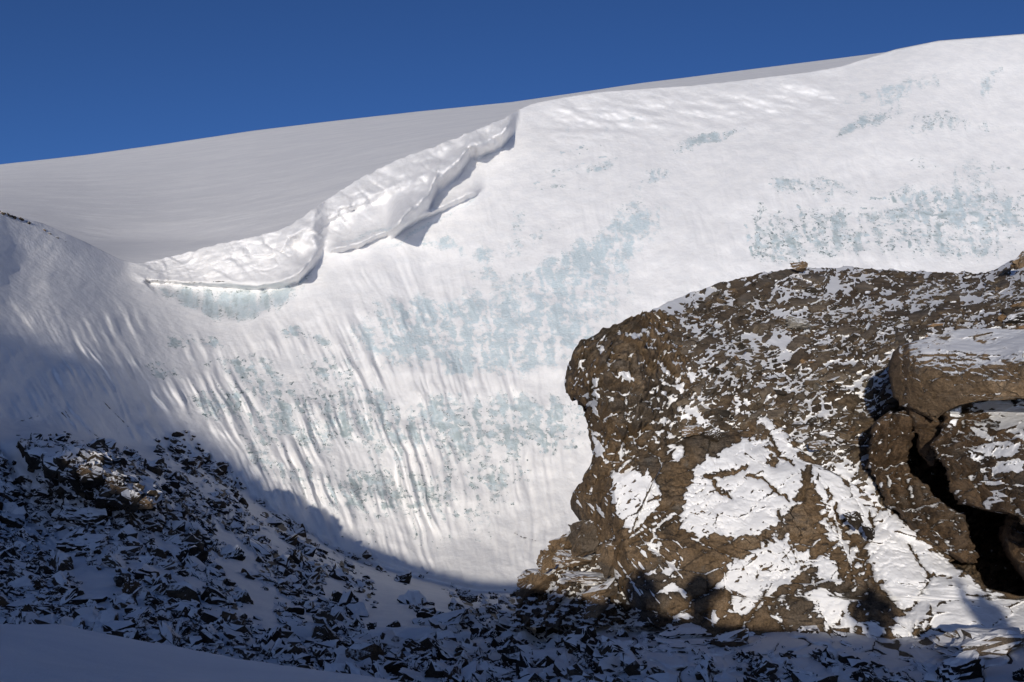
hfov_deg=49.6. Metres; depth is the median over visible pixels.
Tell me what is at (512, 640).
rubble stone
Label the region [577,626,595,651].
rubble stone
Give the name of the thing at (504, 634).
rubble stone
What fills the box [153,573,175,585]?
rubble stone
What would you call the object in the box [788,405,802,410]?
debris stone
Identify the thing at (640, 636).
snowy boulder
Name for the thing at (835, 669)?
snowy boulder
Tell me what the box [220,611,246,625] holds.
rubble stone
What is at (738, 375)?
debris stone
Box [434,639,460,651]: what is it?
rubble stone
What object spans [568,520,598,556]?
boulder
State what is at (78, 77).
sky
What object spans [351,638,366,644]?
rubble stone
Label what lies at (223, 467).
rubble stone
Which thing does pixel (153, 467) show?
rubble stone
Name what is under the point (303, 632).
rubble stone
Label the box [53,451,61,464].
rubble stone
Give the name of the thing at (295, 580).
rubble stone
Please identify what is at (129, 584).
boulder
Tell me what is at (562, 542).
boulder
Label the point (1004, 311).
debris stone
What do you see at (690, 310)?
debris stone
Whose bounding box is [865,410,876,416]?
debris stone
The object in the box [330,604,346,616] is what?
rubble stone
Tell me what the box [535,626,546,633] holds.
rubble stone
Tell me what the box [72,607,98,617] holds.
rubble stone
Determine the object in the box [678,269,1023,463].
debris
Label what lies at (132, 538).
rubble stone
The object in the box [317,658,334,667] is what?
rubble stone
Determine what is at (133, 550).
rubble stone
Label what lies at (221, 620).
rubble stone
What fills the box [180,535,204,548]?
rubble stone
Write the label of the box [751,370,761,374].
debris stone
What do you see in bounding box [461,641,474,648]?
rubble stone
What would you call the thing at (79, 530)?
rubble stone
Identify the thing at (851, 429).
debris stone
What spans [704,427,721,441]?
boulder
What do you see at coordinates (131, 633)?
rubble stone
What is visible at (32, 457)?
rubble stone
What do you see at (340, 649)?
rubble stone
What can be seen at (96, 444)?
rubble stone
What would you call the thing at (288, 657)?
rubble stone
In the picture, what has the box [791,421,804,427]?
debris stone
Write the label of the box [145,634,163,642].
rubble stone
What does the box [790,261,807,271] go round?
boulder
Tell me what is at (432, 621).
rubble stone
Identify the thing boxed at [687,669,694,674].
snowy boulder
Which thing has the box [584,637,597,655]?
rubble stone
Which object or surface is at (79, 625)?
rubble stone
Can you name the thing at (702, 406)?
debris stone
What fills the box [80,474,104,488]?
rubble stone
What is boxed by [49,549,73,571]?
rubble stone
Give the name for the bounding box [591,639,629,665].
rubble stone
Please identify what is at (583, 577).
rock slab
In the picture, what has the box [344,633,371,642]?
rubble stone
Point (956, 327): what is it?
debris stone
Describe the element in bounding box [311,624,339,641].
rubble stone
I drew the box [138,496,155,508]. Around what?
boulder
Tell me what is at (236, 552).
rubble stone
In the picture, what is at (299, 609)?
rubble stone
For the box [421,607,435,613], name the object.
rubble stone
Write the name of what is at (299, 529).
rubble stone
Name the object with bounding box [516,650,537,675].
rubble stone
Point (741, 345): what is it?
debris stone
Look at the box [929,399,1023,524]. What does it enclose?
boulder
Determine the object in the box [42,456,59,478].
rubble stone
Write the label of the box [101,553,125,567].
rubble stone
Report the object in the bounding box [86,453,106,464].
rubble stone
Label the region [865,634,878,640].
snowy boulder
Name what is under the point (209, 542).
rubble stone
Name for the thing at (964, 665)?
boulder
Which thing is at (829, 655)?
rubble stone
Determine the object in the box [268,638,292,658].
rubble stone
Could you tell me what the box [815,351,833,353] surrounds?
debris stone
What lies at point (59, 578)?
rubble stone
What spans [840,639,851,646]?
snowy boulder
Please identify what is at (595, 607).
boulder
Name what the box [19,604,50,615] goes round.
rubble stone
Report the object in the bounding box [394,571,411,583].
boulder
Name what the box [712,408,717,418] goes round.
debris stone
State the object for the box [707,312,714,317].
debris stone
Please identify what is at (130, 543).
rubble stone
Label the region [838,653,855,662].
rubble stone
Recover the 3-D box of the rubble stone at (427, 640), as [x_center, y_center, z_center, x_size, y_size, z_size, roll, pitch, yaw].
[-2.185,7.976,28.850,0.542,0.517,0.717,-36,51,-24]
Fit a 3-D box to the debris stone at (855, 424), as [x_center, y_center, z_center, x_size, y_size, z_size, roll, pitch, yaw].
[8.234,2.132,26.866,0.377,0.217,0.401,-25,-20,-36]
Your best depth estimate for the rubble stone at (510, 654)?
25.63 m
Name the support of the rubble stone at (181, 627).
on the basin ground at (388, 608)
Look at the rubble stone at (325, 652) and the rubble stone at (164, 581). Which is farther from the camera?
the rubble stone at (164, 581)
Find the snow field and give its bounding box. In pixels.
[0,52,884,262]
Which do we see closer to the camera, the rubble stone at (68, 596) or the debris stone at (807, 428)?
the debris stone at (807, 428)
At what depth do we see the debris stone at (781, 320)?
34.03 m
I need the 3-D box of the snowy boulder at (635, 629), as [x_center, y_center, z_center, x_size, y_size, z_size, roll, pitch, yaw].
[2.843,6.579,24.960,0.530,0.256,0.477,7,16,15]
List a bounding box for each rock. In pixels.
[904,407,945,469]
[998,514,1023,579]
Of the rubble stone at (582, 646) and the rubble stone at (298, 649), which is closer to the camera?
the rubble stone at (582, 646)
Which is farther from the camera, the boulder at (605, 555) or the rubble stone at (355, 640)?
the rubble stone at (355, 640)
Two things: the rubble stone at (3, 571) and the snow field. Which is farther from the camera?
the snow field
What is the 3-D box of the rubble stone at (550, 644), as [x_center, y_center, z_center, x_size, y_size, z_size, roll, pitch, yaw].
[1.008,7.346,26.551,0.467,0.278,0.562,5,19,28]
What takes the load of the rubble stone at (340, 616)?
on the basin ground at (388, 608)
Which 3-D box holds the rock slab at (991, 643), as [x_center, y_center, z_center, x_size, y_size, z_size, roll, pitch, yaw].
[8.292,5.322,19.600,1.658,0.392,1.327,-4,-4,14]
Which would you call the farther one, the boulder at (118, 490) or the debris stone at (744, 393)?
the boulder at (118, 490)
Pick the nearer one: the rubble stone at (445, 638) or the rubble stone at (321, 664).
the rubble stone at (321, 664)
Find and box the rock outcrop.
[509,260,1023,639]
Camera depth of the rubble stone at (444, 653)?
26.78 m
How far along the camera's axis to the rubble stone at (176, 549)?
41.58 m
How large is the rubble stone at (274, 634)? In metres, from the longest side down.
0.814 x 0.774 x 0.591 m
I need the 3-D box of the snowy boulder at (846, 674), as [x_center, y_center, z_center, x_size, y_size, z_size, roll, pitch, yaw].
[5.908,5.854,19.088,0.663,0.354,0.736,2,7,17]
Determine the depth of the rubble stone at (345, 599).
40.39 m
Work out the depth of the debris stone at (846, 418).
27.08 m
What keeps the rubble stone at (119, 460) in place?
on the basin ground at (388, 608)
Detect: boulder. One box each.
[56,533,109,551]
[58,505,110,526]
[76,464,94,475]
[108,484,128,494]
[122,576,141,592]
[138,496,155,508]
[176,545,208,564]
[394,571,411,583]
[457,591,477,602]
[513,587,523,602]
[517,567,555,597]
[536,548,556,573]
[538,664,553,677]
[548,531,571,554]
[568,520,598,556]
[581,578,619,601]
[581,596,608,619]
[595,541,616,578]
[622,640,634,644]
[626,675,636,681]
[628,626,649,631]
[637,634,645,638]
[641,631,649,635]
[647,646,661,651]
[679,424,704,436]
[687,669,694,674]
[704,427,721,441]
[748,640,760,645]
[759,673,769,681]
[772,657,788,670]
[786,315,810,328]
[788,668,817,675]
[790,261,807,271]
[796,625,819,633]
[807,440,829,449]
[829,665,842,676]
[833,630,847,636]
[838,667,857,679]
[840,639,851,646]
[843,511,862,529]
[852,646,863,650]
[861,524,874,540]
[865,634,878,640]
[866,652,880,656]
[888,329,1023,420]
[889,655,919,661]
[903,665,916,670]
[916,662,936,672]
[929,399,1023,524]
[935,650,981,681]
[1003,312,1023,323]
[1010,250,1023,269]
[1012,668,1023,681]
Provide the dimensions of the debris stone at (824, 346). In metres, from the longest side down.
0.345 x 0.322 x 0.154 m
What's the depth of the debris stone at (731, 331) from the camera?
31.32 m
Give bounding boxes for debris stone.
[685,305,694,312]
[697,403,710,412]
[703,386,716,395]
[705,301,712,306]
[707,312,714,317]
[708,367,720,374]
[709,344,716,349]
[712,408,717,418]
[713,305,723,309]
[716,298,726,303]
[718,410,730,416]
[723,378,730,385]
[724,328,738,335]
[724,362,737,368]
[732,365,747,372]
[734,348,747,354]
[734,371,743,378]
[736,342,745,349]
[738,389,750,398]
[747,402,756,410]
[750,353,765,359]
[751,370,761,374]
[752,324,761,333]
[752,365,761,370]
[753,295,764,299]
[773,387,785,395]
[774,373,785,377]
[775,318,785,322]
[776,402,787,408]
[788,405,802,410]
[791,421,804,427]
[796,409,804,416]
[799,425,810,432]
[804,286,817,292]
[804,378,820,386]
[807,414,817,424]
[812,383,823,390]
[813,435,830,440]
[813,449,822,456]
[814,451,830,457]
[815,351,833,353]
[815,367,827,372]
[818,344,828,349]
[823,317,833,320]
[826,376,839,382]
[830,417,835,425]
[831,456,840,461]
[834,341,844,349]
[841,415,852,424]
[844,444,855,452]
[848,426,854,431]
[848,440,858,444]
[850,421,859,431]
[862,378,873,388]
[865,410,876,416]
[868,342,877,348]
[870,365,882,370]
[872,387,879,393]
[881,370,887,377]
[885,334,895,338]
[893,273,905,276]
[911,323,920,327]
[926,323,942,326]
[932,295,944,299]
[953,325,967,329]
[963,275,971,280]
[982,293,992,297]
[987,295,999,299]
[989,303,1001,306]
[996,314,1006,320]
[1002,308,1014,313]
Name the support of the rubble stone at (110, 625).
on the basin ground at (388, 608)
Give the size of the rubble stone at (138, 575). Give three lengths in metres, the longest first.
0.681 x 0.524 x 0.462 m
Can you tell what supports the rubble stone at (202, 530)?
on the basin ground at (388, 608)
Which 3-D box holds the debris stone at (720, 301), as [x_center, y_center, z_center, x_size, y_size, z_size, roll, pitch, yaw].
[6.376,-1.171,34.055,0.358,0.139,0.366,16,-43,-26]
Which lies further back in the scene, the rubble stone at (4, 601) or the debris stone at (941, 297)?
the debris stone at (941, 297)
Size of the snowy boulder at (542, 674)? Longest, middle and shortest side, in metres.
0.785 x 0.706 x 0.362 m
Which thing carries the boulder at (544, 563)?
on the rock outcrop
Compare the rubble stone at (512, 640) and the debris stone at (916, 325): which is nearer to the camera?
the rubble stone at (512, 640)
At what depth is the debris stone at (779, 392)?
28.05 m
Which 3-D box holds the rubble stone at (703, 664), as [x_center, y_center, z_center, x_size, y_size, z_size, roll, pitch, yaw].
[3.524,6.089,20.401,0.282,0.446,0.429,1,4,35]
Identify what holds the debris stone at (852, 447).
on the rock outcrop
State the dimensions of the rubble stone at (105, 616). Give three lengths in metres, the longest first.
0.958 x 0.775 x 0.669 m
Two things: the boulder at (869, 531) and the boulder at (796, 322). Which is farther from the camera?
the boulder at (796, 322)
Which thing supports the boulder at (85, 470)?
on the rubble stone at (95, 482)
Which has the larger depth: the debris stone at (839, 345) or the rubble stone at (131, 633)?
the debris stone at (839, 345)
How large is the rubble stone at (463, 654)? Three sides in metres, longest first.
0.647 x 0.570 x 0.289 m
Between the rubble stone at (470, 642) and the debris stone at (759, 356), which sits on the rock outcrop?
the debris stone at (759, 356)
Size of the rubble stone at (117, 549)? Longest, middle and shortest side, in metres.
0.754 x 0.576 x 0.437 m
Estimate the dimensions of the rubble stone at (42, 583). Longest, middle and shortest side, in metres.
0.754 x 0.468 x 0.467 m
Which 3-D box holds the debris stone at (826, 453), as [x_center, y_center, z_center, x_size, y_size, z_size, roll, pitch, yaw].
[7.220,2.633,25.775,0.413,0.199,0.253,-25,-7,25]
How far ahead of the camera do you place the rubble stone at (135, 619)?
29.33 m
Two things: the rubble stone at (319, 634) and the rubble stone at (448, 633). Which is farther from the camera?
the rubble stone at (319, 634)
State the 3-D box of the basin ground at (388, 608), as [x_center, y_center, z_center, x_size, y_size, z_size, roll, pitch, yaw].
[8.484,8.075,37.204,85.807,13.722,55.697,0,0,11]
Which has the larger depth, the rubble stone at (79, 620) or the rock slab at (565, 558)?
the rubble stone at (79, 620)
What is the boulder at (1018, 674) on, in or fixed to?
on the basin ground at (388, 608)
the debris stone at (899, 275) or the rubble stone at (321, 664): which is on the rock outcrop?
the debris stone at (899, 275)
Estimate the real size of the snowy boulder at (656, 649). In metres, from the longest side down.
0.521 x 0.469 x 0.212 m
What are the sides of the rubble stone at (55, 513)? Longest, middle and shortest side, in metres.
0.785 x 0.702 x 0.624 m
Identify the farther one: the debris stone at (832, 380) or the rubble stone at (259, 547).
the rubble stone at (259, 547)
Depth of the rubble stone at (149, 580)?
35.01 m
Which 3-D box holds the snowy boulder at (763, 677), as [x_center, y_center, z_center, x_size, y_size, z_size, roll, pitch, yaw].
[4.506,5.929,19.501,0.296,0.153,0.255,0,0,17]
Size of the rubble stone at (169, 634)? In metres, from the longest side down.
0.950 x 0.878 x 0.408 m
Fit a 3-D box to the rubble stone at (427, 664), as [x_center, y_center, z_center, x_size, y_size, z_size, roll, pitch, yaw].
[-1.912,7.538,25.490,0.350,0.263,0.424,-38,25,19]
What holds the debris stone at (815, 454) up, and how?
on the rock outcrop
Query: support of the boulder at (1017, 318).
on the rock outcrop
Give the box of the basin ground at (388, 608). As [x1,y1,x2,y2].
[0,420,1023,681]
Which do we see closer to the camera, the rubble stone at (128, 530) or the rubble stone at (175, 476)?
the rubble stone at (128, 530)
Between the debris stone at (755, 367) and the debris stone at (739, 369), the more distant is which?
the debris stone at (755, 367)
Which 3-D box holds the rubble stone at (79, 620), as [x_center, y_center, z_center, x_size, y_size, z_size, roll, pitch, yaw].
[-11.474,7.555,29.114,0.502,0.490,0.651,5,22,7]
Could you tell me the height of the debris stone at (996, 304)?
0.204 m
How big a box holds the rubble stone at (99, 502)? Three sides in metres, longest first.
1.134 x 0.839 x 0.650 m
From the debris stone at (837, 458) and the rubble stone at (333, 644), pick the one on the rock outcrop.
the debris stone at (837, 458)
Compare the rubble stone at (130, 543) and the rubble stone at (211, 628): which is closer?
the rubble stone at (211, 628)
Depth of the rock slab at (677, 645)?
22.21 m
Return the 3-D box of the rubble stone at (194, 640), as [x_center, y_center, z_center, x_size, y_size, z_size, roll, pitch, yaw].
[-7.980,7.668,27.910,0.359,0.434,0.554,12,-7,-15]
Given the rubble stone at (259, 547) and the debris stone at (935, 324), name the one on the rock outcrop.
the debris stone at (935, 324)
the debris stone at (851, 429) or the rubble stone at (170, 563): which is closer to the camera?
the debris stone at (851, 429)
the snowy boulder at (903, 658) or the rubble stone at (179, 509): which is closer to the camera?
the snowy boulder at (903, 658)
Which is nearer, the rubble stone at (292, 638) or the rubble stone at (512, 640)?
the rubble stone at (512, 640)
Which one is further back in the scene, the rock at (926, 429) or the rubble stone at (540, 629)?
the rubble stone at (540, 629)
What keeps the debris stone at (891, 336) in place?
on the rock outcrop
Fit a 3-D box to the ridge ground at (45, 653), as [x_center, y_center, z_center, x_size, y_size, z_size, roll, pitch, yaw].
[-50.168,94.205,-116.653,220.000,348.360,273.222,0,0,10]
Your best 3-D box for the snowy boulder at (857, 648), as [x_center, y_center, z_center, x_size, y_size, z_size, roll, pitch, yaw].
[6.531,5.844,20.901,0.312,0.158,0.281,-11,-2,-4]
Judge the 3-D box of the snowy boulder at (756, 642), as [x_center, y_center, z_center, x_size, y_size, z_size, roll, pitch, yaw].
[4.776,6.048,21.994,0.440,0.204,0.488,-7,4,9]
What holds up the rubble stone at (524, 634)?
on the basin ground at (388, 608)
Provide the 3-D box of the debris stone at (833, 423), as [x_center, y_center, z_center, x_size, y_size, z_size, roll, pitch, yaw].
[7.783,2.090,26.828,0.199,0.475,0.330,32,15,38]
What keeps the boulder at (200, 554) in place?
on the basin ground at (388, 608)
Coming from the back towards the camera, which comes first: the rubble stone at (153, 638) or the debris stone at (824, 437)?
the rubble stone at (153, 638)
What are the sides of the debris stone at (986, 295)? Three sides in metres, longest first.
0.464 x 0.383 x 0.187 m
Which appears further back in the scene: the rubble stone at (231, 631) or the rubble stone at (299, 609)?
the rubble stone at (299, 609)
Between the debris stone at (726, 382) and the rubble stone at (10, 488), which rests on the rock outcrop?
the debris stone at (726, 382)
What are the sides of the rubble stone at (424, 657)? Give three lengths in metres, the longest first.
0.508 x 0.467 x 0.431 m
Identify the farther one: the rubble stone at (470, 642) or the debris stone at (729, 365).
the debris stone at (729, 365)
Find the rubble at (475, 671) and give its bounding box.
[0,430,938,681]
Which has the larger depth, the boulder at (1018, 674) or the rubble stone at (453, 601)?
the rubble stone at (453, 601)
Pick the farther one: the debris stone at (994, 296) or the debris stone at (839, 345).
the debris stone at (994, 296)
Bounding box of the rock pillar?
[865,411,979,565]
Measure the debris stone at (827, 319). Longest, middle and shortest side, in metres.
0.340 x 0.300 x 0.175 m
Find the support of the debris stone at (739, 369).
on the rock outcrop
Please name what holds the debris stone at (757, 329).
on the rock outcrop
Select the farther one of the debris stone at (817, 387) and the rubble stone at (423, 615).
the rubble stone at (423, 615)
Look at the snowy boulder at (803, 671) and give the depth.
19.41 m
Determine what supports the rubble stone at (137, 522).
on the basin ground at (388, 608)
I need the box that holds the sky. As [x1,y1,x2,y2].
[0,0,1023,163]
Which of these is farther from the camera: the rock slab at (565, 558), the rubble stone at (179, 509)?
the rubble stone at (179, 509)
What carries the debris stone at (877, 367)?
on the rock outcrop
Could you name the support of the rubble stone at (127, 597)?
on the basin ground at (388, 608)
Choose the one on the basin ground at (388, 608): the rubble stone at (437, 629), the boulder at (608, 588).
the rubble stone at (437, 629)
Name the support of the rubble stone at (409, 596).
on the basin ground at (388, 608)
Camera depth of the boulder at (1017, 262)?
39.80 m
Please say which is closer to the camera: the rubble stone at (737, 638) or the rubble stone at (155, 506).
the rubble stone at (737, 638)
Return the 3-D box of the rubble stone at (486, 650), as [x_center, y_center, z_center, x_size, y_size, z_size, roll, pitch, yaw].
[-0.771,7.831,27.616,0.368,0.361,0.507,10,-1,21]
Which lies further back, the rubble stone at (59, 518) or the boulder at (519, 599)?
the rubble stone at (59, 518)
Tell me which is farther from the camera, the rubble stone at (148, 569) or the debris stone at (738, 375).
the rubble stone at (148, 569)
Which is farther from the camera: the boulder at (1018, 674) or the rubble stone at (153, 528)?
the rubble stone at (153, 528)
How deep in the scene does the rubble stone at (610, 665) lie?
21.39 m
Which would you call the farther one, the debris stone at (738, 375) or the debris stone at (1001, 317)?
the debris stone at (1001, 317)
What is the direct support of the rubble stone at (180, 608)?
on the basin ground at (388, 608)
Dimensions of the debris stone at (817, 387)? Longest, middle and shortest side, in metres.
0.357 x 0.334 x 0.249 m
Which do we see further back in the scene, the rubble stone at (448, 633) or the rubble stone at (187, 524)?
the rubble stone at (187, 524)
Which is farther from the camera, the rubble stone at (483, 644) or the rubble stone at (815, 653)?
the rubble stone at (483, 644)
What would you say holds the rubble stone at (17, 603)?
on the basin ground at (388, 608)
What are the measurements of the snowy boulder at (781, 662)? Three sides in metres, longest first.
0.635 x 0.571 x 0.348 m
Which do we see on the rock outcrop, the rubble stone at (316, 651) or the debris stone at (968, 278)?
the debris stone at (968, 278)
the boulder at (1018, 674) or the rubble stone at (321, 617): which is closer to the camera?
the boulder at (1018, 674)
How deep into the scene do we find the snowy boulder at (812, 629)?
22.35 m
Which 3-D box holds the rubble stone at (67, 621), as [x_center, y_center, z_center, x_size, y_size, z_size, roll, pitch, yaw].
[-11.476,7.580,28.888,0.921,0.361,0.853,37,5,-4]
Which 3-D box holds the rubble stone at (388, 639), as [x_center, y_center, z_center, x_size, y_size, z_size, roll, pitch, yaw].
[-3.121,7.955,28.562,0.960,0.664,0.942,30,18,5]
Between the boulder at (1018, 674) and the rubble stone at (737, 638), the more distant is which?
the rubble stone at (737, 638)
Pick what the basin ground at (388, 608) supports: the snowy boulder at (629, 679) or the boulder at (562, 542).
the snowy boulder at (629, 679)
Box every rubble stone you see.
[0,480,5,494]
[0,512,28,528]
[0,546,19,562]
[0,566,6,574]
[0,592,11,606]
[3,482,24,497]
[6,594,38,608]
[15,610,39,623]
[19,525,39,539]
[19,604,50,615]
[24,447,46,469]
[25,562,36,569]
[30,486,50,498]
[33,578,53,588]
[34,614,57,623]
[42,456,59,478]
[43,609,55,615]
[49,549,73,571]
[51,509,60,518]
[51,571,65,585]
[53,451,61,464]
[56,449,76,471]
[56,504,76,521]
[57,616,73,625]
[58,586,71,594]
[59,587,81,604]
[60,497,76,508]
[64,528,83,537]
[70,594,107,604]
[71,624,83,628]
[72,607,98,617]
[72,617,84,626]
[74,614,97,628]
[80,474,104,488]
[86,438,107,452]
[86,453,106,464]
[90,451,111,465]
[91,610,118,630]
[94,489,113,508]
[98,607,118,618]
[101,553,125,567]
[102,620,134,631]
[109,455,127,467]
[111,545,127,559]
[111,628,138,639]
[112,524,137,540]
[112,593,137,604]
[120,546,140,555]
[122,540,139,545]
[123,490,140,511]
[124,607,151,619]
[125,536,142,548]
[126,585,150,601]
[129,512,144,529]
[129,615,149,625]
[132,570,149,579]
[135,563,159,575]
[135,618,154,630]
[142,496,156,511]
[142,548,166,558]
[142,573,158,585]
[143,458,163,475]
[144,517,163,531]
[144,521,160,532]
[145,490,159,512]
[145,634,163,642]
[151,623,159,629]
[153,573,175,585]
[155,610,172,620]
[155,640,177,646]
[157,556,177,569]
[158,577,170,595]
[159,621,181,644]
[166,581,200,603]
[167,472,180,482]
[168,546,180,556]
[171,574,187,582]
[171,601,200,618]
[172,520,185,532]
[174,619,191,634]
[175,507,185,517]
[178,600,197,606]
[180,520,197,530]
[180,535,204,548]
[182,556,206,568]
[186,526,203,539]
[188,636,202,646]
[190,522,207,536]
[198,624,218,632]
[198,627,224,648]
[200,586,234,605]
[200,610,221,623]
[201,537,217,547]
[207,463,223,475]
[214,616,224,624]
[218,464,227,475]
[220,544,245,560]
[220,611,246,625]
[222,625,242,636]
[223,622,251,634]
[232,589,253,604]
[239,649,259,657]
[241,568,271,579]
[248,539,271,556]
[259,639,274,655]
[261,626,284,642]
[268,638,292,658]
[273,553,296,567]
[277,624,300,645]
[281,654,291,662]
[285,605,304,614]
[286,575,299,583]
[287,643,309,654]
[289,625,313,639]
[289,653,310,663]
[290,523,305,537]
[290,549,302,564]
[299,571,319,584]
[302,565,320,573]
[310,646,322,657]
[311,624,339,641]
[312,611,328,624]
[316,639,340,648]
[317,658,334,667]
[318,648,332,659]
[327,611,351,626]
[329,563,345,580]
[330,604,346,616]
[330,619,347,627]
[331,623,347,632]
[332,591,358,606]
[333,654,355,663]
[334,646,347,657]
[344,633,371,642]
[345,601,368,616]
[345,643,383,663]
[349,618,361,629]
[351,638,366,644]
[375,629,405,650]
[375,640,384,651]
[382,660,417,675]
[397,588,427,605]
[403,638,425,651]
[416,611,434,619]
[417,632,435,649]
[417,653,439,663]
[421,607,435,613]
[423,659,434,670]
[428,618,441,625]
[431,628,442,637]
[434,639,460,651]
[435,629,456,641]
[436,646,455,661]
[442,637,458,642]
[448,598,462,607]
[453,649,472,664]
[454,646,473,652]
[454,657,466,668]
[459,638,476,646]
[461,611,478,625]
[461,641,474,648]
[472,622,481,627]
[477,641,487,647]
[478,626,489,636]
[481,647,490,653]
[483,650,501,662]
[486,623,495,628]
[494,616,521,634]
[497,610,513,620]
[497,635,528,653]
[500,631,518,637]
[501,643,539,665]
[515,629,538,640]
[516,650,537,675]
[532,647,564,663]
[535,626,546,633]
[535,655,554,667]
[544,626,565,642]
[545,638,555,648]
[553,649,576,676]
[561,630,575,642]
[563,625,596,649]
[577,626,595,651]
[577,638,588,652]
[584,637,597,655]
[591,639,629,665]
[594,655,621,675]
[619,649,640,675]
[694,659,711,679]
[708,628,748,646]
[752,654,778,677]
[808,648,822,661]
[820,646,840,668]
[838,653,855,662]
[846,658,868,667]
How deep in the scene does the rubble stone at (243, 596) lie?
36.00 m
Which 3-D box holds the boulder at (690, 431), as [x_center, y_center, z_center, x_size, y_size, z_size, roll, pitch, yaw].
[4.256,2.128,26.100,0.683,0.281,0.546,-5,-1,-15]
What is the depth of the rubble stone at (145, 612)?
30.34 m
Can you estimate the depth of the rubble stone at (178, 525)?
46.53 m
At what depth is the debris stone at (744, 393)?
27.57 m
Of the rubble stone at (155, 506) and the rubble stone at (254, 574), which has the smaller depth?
the rubble stone at (254, 574)
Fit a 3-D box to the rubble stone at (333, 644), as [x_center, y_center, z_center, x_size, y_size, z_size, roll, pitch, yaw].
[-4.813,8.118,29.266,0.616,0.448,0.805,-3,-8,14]
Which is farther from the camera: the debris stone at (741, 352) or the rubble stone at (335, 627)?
the rubble stone at (335, 627)
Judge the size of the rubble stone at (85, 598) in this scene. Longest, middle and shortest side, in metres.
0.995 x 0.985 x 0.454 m
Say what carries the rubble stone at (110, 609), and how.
on the basin ground at (388, 608)
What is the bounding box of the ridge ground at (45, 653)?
[0,624,399,681]
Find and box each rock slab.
[364,626,435,640]
[424,608,468,625]
[552,550,594,567]
[559,571,612,583]
[655,636,708,653]
[657,623,711,638]
[932,627,1023,657]
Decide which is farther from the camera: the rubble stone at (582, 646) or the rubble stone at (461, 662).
the rubble stone at (461, 662)
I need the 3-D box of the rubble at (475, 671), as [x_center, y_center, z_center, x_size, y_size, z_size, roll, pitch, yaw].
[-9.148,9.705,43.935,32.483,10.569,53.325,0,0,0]
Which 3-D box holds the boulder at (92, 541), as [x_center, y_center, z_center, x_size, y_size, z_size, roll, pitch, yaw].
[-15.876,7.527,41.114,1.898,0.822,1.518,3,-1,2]
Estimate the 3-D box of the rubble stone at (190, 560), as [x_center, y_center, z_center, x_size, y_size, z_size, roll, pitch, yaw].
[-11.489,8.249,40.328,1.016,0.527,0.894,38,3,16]
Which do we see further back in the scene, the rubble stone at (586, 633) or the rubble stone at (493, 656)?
the rubble stone at (493, 656)
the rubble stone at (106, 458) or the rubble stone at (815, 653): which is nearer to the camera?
the rubble stone at (815, 653)
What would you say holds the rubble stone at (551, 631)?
on the basin ground at (388, 608)
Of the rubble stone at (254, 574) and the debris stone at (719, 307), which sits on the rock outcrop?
the debris stone at (719, 307)
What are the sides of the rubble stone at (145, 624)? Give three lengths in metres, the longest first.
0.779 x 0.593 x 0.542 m
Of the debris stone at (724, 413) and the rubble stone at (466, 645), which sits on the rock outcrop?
the debris stone at (724, 413)
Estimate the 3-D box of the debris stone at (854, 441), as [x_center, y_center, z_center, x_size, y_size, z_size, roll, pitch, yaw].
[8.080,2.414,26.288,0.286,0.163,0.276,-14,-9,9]
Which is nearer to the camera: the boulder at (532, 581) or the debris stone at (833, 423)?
the debris stone at (833, 423)
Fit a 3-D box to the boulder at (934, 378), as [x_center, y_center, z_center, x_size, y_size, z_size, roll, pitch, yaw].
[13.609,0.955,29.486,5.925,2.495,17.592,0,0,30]
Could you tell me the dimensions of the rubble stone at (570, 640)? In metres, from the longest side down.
0.806 x 0.776 x 0.658 m
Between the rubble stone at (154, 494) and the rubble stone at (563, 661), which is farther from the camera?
the rubble stone at (154, 494)
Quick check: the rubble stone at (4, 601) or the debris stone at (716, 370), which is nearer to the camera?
the debris stone at (716, 370)
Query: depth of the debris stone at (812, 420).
26.88 m
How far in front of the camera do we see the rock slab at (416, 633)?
30.90 m
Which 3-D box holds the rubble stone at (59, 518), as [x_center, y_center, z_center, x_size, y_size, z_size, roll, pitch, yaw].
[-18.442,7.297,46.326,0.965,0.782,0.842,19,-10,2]
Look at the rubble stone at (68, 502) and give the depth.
47.44 m
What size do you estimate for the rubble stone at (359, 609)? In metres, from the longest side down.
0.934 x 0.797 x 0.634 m
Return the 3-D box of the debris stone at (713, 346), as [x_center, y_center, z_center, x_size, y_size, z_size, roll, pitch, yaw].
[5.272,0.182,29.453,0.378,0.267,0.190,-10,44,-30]
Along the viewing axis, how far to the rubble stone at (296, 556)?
51.14 m
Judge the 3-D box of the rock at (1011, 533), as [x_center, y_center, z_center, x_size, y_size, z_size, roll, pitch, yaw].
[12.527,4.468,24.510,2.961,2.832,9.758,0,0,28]
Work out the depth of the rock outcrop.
25.43 m
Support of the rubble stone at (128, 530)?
on the basin ground at (388, 608)
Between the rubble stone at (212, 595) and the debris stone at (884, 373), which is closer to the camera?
the debris stone at (884, 373)
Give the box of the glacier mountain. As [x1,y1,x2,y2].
[0,34,1023,590]
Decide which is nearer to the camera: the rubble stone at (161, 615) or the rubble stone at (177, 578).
the rubble stone at (161, 615)
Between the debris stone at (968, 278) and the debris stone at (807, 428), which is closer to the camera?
the debris stone at (807, 428)
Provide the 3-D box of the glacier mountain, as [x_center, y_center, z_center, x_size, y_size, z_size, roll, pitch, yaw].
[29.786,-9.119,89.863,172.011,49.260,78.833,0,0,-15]
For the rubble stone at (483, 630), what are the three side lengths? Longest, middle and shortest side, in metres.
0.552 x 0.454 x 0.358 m
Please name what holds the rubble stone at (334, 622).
on the basin ground at (388, 608)
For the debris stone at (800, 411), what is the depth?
27.35 m
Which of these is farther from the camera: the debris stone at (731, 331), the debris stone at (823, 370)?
the debris stone at (731, 331)
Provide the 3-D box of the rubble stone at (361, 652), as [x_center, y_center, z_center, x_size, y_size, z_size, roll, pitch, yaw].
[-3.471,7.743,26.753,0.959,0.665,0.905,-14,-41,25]
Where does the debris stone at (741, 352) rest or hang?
on the rock outcrop

